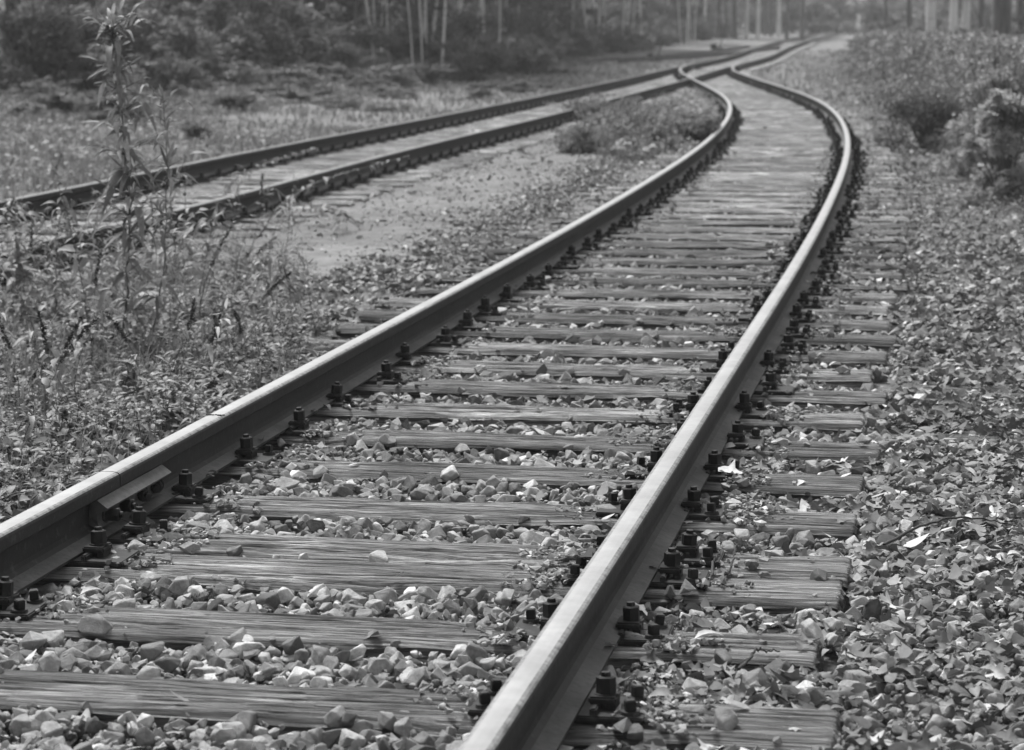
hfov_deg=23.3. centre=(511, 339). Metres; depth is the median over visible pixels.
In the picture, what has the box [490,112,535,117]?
railway sleeper
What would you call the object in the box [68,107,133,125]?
bush
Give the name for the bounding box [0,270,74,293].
railway sleeper
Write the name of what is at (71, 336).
weed
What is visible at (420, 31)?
sapling
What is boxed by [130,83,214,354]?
weed
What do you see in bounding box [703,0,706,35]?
birch tree
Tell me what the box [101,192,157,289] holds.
weed
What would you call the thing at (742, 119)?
railway sleeper
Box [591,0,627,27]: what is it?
bush
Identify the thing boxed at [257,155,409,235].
bramble
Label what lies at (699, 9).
bush
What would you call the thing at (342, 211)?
bramble
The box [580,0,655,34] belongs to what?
bush
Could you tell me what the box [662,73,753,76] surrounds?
railway sleeper
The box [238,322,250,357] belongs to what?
weed
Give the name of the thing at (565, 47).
bush
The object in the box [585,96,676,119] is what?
bush
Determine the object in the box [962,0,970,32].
birch tree
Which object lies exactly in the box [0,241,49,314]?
weed
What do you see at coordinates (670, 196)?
railway sleeper
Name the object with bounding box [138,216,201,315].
weed
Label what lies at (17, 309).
weed
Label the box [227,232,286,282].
weed
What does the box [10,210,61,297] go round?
weed
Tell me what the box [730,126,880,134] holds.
railway sleeper
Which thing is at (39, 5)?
bush
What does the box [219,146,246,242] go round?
weed
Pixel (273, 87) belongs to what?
bush
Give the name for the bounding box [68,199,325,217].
railway sleeper
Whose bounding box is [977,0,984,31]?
tree
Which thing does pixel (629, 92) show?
railway sleeper
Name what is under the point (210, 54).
bush
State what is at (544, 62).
bush
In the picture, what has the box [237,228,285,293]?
weed
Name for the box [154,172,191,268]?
weed
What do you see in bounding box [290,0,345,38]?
bush
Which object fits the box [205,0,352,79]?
bush
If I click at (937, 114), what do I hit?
bush
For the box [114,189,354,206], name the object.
railway sleeper
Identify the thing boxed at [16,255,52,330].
weed
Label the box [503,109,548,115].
railway sleeper
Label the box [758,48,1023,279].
edge grass
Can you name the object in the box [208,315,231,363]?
weed
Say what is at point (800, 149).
railway sleeper
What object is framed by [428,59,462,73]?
bush
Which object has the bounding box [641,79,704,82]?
railway sleeper
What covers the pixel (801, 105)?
railway sleeper
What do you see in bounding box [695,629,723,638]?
fallen leaf
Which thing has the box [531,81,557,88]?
bush
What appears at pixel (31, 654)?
fallen leaf
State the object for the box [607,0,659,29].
bush
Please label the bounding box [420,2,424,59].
sapling
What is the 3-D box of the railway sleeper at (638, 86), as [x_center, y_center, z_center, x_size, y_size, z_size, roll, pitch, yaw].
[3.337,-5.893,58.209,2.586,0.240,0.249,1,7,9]
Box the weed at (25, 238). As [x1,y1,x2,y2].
[1,207,49,262]
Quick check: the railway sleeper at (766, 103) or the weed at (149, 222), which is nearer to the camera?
the weed at (149, 222)
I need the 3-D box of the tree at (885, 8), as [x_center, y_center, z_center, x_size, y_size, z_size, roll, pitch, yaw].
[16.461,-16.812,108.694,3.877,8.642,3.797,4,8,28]
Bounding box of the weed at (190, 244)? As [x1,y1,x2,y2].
[177,208,207,268]
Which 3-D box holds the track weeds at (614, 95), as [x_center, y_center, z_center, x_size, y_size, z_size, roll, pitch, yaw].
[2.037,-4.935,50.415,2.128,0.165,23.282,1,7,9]
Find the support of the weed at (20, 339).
on the ground at (330, 257)
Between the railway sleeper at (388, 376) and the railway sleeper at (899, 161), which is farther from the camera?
the railway sleeper at (899, 161)
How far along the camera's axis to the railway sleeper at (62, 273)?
14.45 m
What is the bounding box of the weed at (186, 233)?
[155,222,200,279]
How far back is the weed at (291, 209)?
17.12 m
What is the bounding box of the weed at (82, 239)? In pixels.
[62,205,94,288]
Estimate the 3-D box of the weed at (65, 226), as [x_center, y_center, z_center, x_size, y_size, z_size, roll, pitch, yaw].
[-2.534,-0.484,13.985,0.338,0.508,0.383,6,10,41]
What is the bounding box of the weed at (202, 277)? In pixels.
[196,260,210,312]
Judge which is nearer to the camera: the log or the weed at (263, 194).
the weed at (263, 194)
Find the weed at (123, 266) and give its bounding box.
[105,240,134,311]
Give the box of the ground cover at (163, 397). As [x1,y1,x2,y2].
[0,244,332,522]
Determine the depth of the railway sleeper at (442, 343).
10.66 m
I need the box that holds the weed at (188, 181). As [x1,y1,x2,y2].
[167,155,195,281]
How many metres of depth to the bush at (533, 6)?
91.72 m
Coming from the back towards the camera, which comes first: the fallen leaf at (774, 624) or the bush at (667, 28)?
the bush at (667, 28)
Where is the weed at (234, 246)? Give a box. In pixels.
[220,223,250,275]
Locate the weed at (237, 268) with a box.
[226,213,257,318]
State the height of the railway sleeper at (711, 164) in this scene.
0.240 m
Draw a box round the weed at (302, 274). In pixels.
[265,242,330,296]
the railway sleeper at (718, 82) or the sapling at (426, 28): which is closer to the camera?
the railway sleeper at (718, 82)
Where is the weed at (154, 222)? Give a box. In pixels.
[144,192,163,266]
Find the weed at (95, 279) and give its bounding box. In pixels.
[85,245,113,333]
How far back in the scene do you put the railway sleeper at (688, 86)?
56.67 m
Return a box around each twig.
[348,216,360,226]
[704,549,720,590]
[725,544,737,580]
[737,647,779,670]
[882,516,1017,544]
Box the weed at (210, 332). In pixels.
[201,325,225,354]
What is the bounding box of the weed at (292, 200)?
[256,193,312,273]
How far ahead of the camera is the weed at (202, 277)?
12.15 m
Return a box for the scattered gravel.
[0,105,637,374]
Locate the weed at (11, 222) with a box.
[0,200,29,245]
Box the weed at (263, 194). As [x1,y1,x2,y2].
[241,173,269,268]
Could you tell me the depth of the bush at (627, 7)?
126.21 m
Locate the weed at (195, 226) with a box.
[182,200,205,259]
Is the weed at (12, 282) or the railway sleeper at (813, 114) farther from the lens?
the railway sleeper at (813, 114)
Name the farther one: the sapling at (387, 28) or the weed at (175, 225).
the sapling at (387, 28)
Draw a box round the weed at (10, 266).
[0,205,23,270]
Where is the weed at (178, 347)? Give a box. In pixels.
[154,295,229,382]
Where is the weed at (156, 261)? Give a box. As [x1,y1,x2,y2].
[144,236,167,279]
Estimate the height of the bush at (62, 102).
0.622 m
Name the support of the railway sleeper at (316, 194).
on the ground at (330, 257)
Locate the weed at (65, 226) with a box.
[27,210,86,283]
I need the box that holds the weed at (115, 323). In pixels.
[102,310,143,375]
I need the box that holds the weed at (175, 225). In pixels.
[156,214,187,286]
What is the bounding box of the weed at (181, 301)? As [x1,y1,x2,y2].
[165,276,191,333]
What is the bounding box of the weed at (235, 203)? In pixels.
[224,169,249,264]
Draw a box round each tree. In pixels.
[0,0,5,59]
[353,0,357,60]
[407,0,410,22]
[458,0,462,12]
[487,0,491,13]
[587,0,590,22]
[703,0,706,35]
[716,0,721,37]
[724,0,727,37]
[731,0,737,37]
[744,0,748,38]
[755,0,760,38]
[763,0,766,35]
[769,0,772,36]
[776,0,781,36]
[785,0,788,38]
[799,0,804,39]
[883,0,887,27]
[906,0,911,27]
[926,0,935,31]
[949,0,957,31]
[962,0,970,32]
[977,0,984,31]
[991,0,1010,66]
[1016,0,1023,33]
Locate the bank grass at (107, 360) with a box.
[0,240,328,523]
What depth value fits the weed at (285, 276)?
11.80 m
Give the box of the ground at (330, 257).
[0,13,1023,749]
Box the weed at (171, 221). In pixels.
[147,179,202,297]
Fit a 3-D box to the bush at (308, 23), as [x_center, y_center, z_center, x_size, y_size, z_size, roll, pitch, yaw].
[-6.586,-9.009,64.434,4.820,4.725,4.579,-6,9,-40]
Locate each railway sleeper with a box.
[0,220,261,238]
[0,227,240,247]
[0,234,209,253]
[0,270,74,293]
[0,576,823,682]
[0,665,843,749]
[3,211,289,230]
[4,469,859,554]
[22,526,845,616]
[28,260,107,282]
[40,205,309,223]
[49,250,150,271]
[66,434,865,502]
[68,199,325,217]
[86,194,337,211]
[91,243,173,262]
[107,506,853,597]
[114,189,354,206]
[130,407,882,469]
[136,185,368,201]
[155,180,381,196]
[175,176,393,192]
[177,382,867,436]
[193,172,409,187]
[211,168,420,182]
[228,165,432,178]
[237,360,889,412]
[244,162,443,175]
[245,342,873,389]
[261,158,450,170]
[275,155,464,167]
[288,152,472,165]
[294,325,888,369]
[302,150,484,161]
[316,147,495,159]
[328,145,500,155]
[332,309,898,351]
[340,142,509,153]
[352,140,516,150]
[352,296,891,334]
[364,138,525,147]
[374,135,536,145]
[374,283,888,319]
[386,133,539,143]
[396,131,547,141]
[404,273,898,306]
[406,129,554,139]
[416,127,562,137]
[424,126,559,133]
[433,124,557,131]
[435,262,909,296]
[441,122,568,129]
[446,120,567,127]
[451,254,903,281]
[458,119,565,125]
[465,117,576,124]
[466,244,901,270]
[472,116,577,122]
[478,115,581,120]
[485,113,531,119]
[485,235,902,260]
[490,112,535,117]
[497,111,540,116]
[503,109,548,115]
[503,227,906,255]
[508,108,551,113]
[513,107,555,112]
[515,221,903,243]
[517,106,559,111]
[524,105,565,110]
[530,103,615,108]
[532,214,905,236]
[533,102,565,107]
[540,101,571,106]
[544,207,907,232]
[552,98,652,103]
[557,202,909,223]
[558,97,651,102]
[562,96,647,101]
[567,95,660,100]
[571,95,669,99]
[571,197,911,219]
[576,94,663,98]
[578,191,906,209]
[580,93,659,97]
[582,92,675,96]
[586,187,904,203]
[590,182,900,198]
[599,89,677,93]
[604,87,677,91]
[607,178,907,196]
[608,87,679,90]
[612,86,681,89]
[615,85,684,88]
[617,174,910,189]
[620,84,686,87]
[621,170,907,184]
[624,83,656,86]
[625,167,903,180]
[629,82,660,85]
[635,163,907,177]
[637,80,701,83]
[640,160,903,172]
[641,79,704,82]
[643,157,899,168]
[644,78,706,81]
[647,154,896,165]
[656,148,896,159]
[657,151,904,164]
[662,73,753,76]
[662,75,757,78]
[662,77,739,80]
[663,74,754,77]
[663,76,737,79]
[663,146,897,156]
[664,78,741,81]
[664,143,891,153]
[667,79,745,82]
[667,80,746,83]
[677,87,767,91]
[678,85,761,88]
[678,85,763,89]
[678,89,771,93]
[679,87,798,91]
[683,84,758,87]
[686,71,749,72]
[686,92,812,96]
[688,70,750,71]
[688,93,817,97]
[689,83,756,86]
[690,89,774,93]
[692,66,758,70]
[692,138,892,151]
[693,91,780,95]
[694,93,783,97]
[695,100,832,104]
[696,97,828,101]
[698,66,757,68]
[699,94,821,98]
[699,98,829,102]
[700,99,829,103]
[702,90,777,94]
[703,95,822,99]
[703,96,826,100]
[706,81,749,84]
[707,64,765,68]
[708,82,752,85]
[709,105,846,110]
[713,101,836,105]
[714,102,838,106]
[715,62,771,64]
[715,103,843,108]
[717,104,848,110]
[717,108,857,114]
[718,106,851,111]
[718,107,858,114]
[718,110,856,115]
[718,112,861,118]
[718,114,863,120]
[719,118,869,124]
[719,123,877,130]
[719,141,891,151]
[720,61,774,65]
[720,111,860,117]
[720,116,870,124]
[720,121,874,128]
[722,115,871,124]
[723,119,876,128]
[726,130,883,138]
[726,132,879,140]
[726,136,889,145]
[728,59,779,61]
[728,134,890,143]
[729,128,878,136]
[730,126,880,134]
[731,58,782,62]
[732,124,880,132]
[734,57,784,59]
[737,56,784,58]
[740,55,788,57]
[742,54,789,56]
[745,53,792,56]
[748,52,794,55]
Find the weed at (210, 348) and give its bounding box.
[179,297,230,376]
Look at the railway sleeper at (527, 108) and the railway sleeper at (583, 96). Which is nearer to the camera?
the railway sleeper at (527, 108)
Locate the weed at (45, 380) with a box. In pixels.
[41,317,98,418]
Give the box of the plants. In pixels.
[0,53,1020,193]
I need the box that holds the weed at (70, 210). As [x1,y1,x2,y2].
[42,170,111,362]
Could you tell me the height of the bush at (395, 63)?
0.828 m
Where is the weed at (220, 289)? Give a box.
[180,276,227,342]
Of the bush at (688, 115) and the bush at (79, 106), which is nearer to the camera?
the bush at (688, 115)
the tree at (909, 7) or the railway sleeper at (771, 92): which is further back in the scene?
the tree at (909, 7)
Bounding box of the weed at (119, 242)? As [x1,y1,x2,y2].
[102,217,155,267]
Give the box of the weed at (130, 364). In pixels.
[104,360,138,410]
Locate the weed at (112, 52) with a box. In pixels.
[73,0,172,356]
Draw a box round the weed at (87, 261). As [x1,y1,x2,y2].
[58,231,120,325]
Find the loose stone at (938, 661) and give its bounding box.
[934,658,943,665]
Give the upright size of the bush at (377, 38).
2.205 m
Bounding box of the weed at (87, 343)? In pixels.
[46,335,93,376]
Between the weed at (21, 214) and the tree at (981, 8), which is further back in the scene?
the tree at (981, 8)
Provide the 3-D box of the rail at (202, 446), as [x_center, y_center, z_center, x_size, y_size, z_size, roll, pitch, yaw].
[2.982,-4.106,42.694,1.711,0.183,72.687,1,7,5]
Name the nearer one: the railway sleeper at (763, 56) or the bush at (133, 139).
the bush at (133, 139)
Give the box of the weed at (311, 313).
[306,296,318,336]
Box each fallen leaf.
[4,650,35,665]
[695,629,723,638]
[718,460,742,473]
[761,623,786,628]
[880,591,909,610]
[904,533,928,547]
[1007,550,1020,556]
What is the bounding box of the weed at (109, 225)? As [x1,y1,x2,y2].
[87,173,120,271]
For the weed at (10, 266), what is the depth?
13.88 m
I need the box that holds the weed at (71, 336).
[46,307,85,400]
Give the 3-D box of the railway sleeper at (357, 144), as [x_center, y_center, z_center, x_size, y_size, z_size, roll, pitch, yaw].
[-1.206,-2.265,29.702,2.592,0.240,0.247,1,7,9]
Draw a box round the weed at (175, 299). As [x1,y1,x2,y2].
[149,281,187,343]
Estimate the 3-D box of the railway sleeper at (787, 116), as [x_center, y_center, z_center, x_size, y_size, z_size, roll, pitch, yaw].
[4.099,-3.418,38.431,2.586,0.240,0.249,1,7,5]
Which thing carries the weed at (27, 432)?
on the ground at (330, 257)
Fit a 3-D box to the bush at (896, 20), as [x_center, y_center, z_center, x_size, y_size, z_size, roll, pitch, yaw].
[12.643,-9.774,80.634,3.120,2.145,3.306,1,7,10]
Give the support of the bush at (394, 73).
on the ground at (330, 257)
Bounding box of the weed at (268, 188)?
[213,185,282,251]
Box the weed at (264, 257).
[234,218,281,331]
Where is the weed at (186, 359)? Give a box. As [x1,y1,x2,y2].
[151,331,210,387]
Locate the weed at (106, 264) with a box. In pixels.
[103,258,117,298]
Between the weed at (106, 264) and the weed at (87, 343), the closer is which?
the weed at (87, 343)
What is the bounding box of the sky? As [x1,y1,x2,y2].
[731,0,1014,12]
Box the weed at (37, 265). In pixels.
[15,251,60,298]
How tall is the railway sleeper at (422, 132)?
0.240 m
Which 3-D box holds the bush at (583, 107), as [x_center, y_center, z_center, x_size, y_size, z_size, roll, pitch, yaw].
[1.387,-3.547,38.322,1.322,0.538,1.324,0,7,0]
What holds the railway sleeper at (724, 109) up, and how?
on the ground at (330, 257)
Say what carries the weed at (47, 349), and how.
on the ground at (330, 257)
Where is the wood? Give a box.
[18,0,1016,31]
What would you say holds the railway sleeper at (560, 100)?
on the ground at (330, 257)
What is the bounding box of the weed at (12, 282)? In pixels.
[0,263,42,374]
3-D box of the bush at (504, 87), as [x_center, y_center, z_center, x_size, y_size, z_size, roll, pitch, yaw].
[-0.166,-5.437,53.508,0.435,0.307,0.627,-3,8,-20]
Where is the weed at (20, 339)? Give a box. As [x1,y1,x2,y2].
[10,313,72,410]
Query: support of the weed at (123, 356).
on the ground at (330, 257)
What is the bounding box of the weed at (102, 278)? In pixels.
[78,256,144,306]
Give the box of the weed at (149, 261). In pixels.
[140,242,160,316]
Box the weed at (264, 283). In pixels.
[247,249,286,316]
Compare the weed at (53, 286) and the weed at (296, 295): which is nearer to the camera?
the weed at (53, 286)
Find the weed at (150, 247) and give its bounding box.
[120,226,169,288]
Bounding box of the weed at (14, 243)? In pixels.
[0,232,37,285]
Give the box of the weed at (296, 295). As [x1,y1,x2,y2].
[274,255,304,308]
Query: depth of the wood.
215.25 m
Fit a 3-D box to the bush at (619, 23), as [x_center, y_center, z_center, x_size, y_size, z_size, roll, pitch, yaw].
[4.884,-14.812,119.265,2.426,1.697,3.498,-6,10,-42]
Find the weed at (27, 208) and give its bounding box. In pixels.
[10,195,70,253]
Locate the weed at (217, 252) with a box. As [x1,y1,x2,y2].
[189,226,245,331]
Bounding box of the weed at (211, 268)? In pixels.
[196,206,243,319]
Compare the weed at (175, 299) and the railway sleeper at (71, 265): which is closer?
the weed at (175, 299)
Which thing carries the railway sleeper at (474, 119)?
on the ground at (330, 257)
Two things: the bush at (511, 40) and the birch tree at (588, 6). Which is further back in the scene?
the birch tree at (588, 6)
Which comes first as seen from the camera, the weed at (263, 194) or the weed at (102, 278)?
the weed at (102, 278)
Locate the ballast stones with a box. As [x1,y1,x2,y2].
[0,92,1023,749]
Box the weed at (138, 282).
[109,239,158,291]
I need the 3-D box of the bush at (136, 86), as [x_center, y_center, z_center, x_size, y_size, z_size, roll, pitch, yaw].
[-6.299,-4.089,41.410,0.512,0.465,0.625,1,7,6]
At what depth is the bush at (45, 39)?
45.92 m
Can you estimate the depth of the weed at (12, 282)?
10.14 m
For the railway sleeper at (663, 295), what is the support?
on the ground at (330, 257)
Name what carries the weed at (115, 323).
on the ground at (330, 257)
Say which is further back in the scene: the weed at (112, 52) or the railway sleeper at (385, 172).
the railway sleeper at (385, 172)
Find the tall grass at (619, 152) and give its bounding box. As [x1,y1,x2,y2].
[554,102,692,162]
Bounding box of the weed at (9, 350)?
[0,313,26,414]
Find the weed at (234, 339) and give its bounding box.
[225,331,240,343]
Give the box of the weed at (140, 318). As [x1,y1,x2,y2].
[120,287,157,337]
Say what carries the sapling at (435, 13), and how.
on the ground at (330, 257)
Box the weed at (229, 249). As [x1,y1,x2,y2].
[200,223,248,266]
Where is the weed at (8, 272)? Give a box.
[0,258,44,312]
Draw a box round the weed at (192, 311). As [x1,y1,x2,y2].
[150,297,197,374]
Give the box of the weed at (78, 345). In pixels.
[51,317,108,402]
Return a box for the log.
[468,83,491,91]
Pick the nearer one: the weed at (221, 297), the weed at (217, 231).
the weed at (221, 297)
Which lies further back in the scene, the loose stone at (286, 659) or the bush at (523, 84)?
the bush at (523, 84)
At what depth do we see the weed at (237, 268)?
11.91 m
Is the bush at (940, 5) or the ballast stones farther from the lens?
the bush at (940, 5)
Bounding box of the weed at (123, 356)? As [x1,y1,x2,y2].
[107,344,139,370]
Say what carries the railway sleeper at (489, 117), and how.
on the ground at (330, 257)
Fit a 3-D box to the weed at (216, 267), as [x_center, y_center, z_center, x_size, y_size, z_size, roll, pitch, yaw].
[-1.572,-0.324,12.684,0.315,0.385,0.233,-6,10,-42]
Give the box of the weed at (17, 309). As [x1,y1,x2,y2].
[5,254,59,334]
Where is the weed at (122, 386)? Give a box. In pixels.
[113,374,128,395]
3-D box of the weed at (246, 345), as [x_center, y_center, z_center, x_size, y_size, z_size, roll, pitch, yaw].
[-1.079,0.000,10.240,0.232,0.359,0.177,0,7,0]
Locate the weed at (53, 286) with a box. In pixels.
[30,204,80,315]
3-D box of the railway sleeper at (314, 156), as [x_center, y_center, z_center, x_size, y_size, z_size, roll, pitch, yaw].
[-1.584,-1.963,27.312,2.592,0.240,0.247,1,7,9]
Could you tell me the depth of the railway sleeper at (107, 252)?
15.64 m
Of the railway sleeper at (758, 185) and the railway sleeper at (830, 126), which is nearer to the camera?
the railway sleeper at (758, 185)
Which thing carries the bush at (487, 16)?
on the ground at (330, 257)
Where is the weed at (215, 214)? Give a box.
[174,205,241,320]
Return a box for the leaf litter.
[0,83,1023,749]
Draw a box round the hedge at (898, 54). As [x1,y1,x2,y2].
[849,27,1023,150]
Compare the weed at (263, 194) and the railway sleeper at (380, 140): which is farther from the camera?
the railway sleeper at (380, 140)
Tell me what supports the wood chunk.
on the railway sleeper at (178, 629)
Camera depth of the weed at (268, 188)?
15.86 m
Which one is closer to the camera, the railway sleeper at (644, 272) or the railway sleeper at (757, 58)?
the railway sleeper at (644, 272)
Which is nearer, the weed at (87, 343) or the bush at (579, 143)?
the weed at (87, 343)
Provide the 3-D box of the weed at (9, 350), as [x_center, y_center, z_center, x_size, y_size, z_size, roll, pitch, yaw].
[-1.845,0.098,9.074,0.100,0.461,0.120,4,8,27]
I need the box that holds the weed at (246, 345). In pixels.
[221,297,276,359]
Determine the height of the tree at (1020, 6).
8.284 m
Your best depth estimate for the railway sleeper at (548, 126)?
35.12 m
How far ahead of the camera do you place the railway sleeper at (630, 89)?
55.81 m
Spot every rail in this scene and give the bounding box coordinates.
[0,33,817,220]
[0,33,838,272]
[0,465,171,592]
[100,64,733,521]
[458,64,853,749]
[578,45,749,61]
[617,45,780,62]
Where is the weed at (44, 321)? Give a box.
[29,292,55,358]
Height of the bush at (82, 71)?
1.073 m
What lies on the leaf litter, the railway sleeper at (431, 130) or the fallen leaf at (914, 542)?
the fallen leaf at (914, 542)
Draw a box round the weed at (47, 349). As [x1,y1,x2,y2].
[20,305,79,407]
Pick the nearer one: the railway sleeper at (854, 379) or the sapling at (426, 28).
the railway sleeper at (854, 379)
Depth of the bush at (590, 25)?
112.32 m
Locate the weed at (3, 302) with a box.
[0,263,20,323]
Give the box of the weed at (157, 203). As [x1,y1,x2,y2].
[139,195,167,275]
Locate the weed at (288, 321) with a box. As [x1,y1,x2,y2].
[269,294,306,347]
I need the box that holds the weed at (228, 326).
[217,310,236,338]
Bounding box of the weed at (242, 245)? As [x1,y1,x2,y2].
[234,228,253,267]
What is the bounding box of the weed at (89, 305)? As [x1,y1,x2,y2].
[57,295,101,354]
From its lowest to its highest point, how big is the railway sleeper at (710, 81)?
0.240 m
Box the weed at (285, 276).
[247,270,298,317]
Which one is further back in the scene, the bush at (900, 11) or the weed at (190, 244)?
the bush at (900, 11)
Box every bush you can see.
[0,0,129,93]
[0,46,47,89]
[0,97,47,114]
[5,0,36,63]
[7,72,79,104]
[10,0,177,44]
[11,0,140,76]
[24,82,83,115]
[53,44,171,90]
[62,0,205,84]
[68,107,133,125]
[68,133,173,144]
[70,0,215,76]
[73,85,107,116]
[84,82,135,121]
[106,71,158,95]
[106,97,152,122]
[110,83,151,103]
[126,81,143,97]
[144,44,215,91]
[150,5,259,83]
[152,0,269,53]
[164,79,195,96]
[166,0,307,33]
[168,113,227,139]
[171,3,312,26]
[179,0,317,80]
[195,86,269,111]
[199,59,272,87]
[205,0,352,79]
[235,68,270,90]
[241,78,296,95]
[248,79,301,95]
[265,70,288,84]
[265,85,317,103]
[268,63,350,88]
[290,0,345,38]
[291,71,331,95]
[292,13,377,59]
[294,24,385,72]
[294,80,342,98]
[299,94,370,105]
[303,0,403,38]
[309,0,425,65]
[313,0,401,34]
[314,97,372,109]
[315,33,387,79]
[340,61,419,86]
[341,0,414,24]
[345,72,393,90]
[356,103,405,112]
[358,66,414,86]
[362,79,398,95]
[364,0,450,60]
[366,85,425,99]
[369,56,457,83]
[370,0,485,57]
[372,50,403,66]
[376,16,472,74]
[381,0,477,61]
[385,103,420,109]
[405,75,425,86]
[410,65,443,84]
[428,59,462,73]
[431,35,517,81]
[446,0,530,39]
[457,37,530,72]
[459,86,498,99]
[471,1,539,41]
[480,77,502,87]
[484,0,508,21]
[485,0,548,33]
[493,0,576,57]
[493,81,515,92]
[494,24,568,58]
[502,40,576,74]
[506,77,538,93]
[519,30,573,64]
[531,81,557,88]
[539,32,577,54]
[544,40,578,60]
[554,123,614,153]
[555,0,586,29]
[559,93,642,119]
[563,24,607,56]
[563,44,586,59]
[570,102,686,131]
[571,1,597,31]
[575,7,593,28]
[577,7,621,36]
[579,0,622,33]
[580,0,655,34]
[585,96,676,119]
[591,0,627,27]
[594,25,639,52]
[595,30,658,51]
[598,116,698,156]
[601,28,652,50]
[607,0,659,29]
[607,15,651,35]
[612,0,637,29]
[634,21,661,44]
[636,29,666,44]
[638,13,683,31]
[650,0,676,23]
[650,31,676,45]
[652,114,726,144]
[657,31,686,39]
[661,0,700,28]
[661,29,692,43]
[662,106,727,126]
[670,0,702,22]
[671,20,696,41]
[683,0,716,23]
[691,15,718,40]
[706,18,744,36]
[721,0,799,33]
[749,0,811,32]
[782,0,844,33]
[820,0,857,32]
[828,26,903,63]
[837,0,906,34]
[841,22,937,75]
[853,7,942,48]
[857,0,920,29]
[863,71,977,153]
[865,12,925,28]
[873,16,918,29]
[876,15,941,30]
[901,12,942,30]
[905,17,948,32]
[912,0,977,32]
[912,9,939,20]
[925,19,961,32]
[936,8,948,30]
[938,45,1023,158]
[939,36,1023,174]
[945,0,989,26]
[955,1,1023,67]
[957,37,1023,202]
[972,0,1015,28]
[1011,0,1016,30]
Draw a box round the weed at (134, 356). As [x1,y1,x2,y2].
[102,346,144,387]
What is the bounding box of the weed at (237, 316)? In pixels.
[230,310,248,332]
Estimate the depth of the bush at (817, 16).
195.43 m
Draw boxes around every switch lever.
[645,39,663,61]
[710,33,724,49]
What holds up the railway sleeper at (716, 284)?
on the ground at (330, 257)
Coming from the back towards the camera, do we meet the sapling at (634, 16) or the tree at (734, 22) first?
the tree at (734, 22)
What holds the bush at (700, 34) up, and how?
on the ground at (330, 257)
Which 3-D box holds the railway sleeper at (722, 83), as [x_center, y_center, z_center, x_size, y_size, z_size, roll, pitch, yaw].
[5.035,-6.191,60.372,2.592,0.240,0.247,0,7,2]
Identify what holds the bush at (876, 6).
on the ground at (330, 257)
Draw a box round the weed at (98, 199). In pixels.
[83,187,119,261]
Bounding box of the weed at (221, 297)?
[194,268,236,305]
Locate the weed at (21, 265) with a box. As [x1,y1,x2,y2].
[0,208,43,322]
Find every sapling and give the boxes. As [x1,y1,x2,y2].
[365,0,374,57]
[373,0,375,27]
[380,0,383,24]
[385,0,389,60]
[407,0,412,63]
[418,0,422,65]
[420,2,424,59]
[423,0,425,41]
[426,0,426,61]
[431,0,437,40]
[440,0,446,75]
[474,0,481,45]
[482,0,484,32]
[498,0,500,42]
[582,0,586,27]
[598,0,599,36]
[603,0,604,32]
[622,0,624,35]
[632,0,635,33]
[639,0,641,36]
[678,0,681,43]
[686,0,688,44]
[694,1,696,43]
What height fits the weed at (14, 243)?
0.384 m
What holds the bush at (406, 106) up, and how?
on the ground at (330, 257)
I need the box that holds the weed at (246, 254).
[230,242,261,269]
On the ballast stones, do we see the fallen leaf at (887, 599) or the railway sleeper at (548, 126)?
the fallen leaf at (887, 599)
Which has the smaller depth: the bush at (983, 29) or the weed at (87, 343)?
the weed at (87, 343)
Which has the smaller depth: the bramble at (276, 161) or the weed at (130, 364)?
the weed at (130, 364)
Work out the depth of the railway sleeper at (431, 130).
33.93 m
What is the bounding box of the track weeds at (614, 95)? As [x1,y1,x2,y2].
[542,81,701,105]
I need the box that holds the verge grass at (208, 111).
[0,54,721,199]
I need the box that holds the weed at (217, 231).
[201,207,222,273]
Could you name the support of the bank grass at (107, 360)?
on the ground at (330, 257)
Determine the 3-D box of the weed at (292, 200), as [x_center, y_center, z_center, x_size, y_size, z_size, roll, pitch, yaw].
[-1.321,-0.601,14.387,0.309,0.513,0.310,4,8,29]
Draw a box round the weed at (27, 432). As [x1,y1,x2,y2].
[0,401,58,457]
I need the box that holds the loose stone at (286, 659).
[280,655,294,662]
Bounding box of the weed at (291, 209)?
[285,166,302,240]
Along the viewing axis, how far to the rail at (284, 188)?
22.69 m
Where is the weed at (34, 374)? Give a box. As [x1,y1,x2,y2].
[17,364,49,392]
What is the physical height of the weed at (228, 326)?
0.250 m
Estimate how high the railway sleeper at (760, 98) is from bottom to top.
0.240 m
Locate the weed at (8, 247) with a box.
[0,196,25,306]
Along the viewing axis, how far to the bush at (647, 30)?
125.70 m
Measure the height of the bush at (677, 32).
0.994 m
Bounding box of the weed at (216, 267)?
[182,239,239,303]
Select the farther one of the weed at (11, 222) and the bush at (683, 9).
the bush at (683, 9)
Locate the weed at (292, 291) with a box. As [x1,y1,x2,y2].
[257,241,318,319]
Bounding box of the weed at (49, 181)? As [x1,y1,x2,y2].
[46,148,64,189]
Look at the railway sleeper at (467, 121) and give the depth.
37.00 m
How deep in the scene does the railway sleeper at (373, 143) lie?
30.21 m
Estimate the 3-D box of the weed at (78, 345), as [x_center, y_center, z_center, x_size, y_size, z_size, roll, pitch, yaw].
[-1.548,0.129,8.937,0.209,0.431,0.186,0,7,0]
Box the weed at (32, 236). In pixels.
[2,208,41,313]
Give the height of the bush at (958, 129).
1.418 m
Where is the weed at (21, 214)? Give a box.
[0,202,30,263]
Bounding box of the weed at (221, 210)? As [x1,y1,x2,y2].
[202,184,239,257]
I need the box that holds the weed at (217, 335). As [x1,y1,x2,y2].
[197,317,224,385]
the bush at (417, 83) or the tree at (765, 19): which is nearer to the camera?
the bush at (417, 83)
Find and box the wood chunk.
[618,630,698,648]
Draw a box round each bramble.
[219,147,319,196]
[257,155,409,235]
[298,202,350,236]
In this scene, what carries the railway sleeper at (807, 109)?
on the ground at (330, 257)

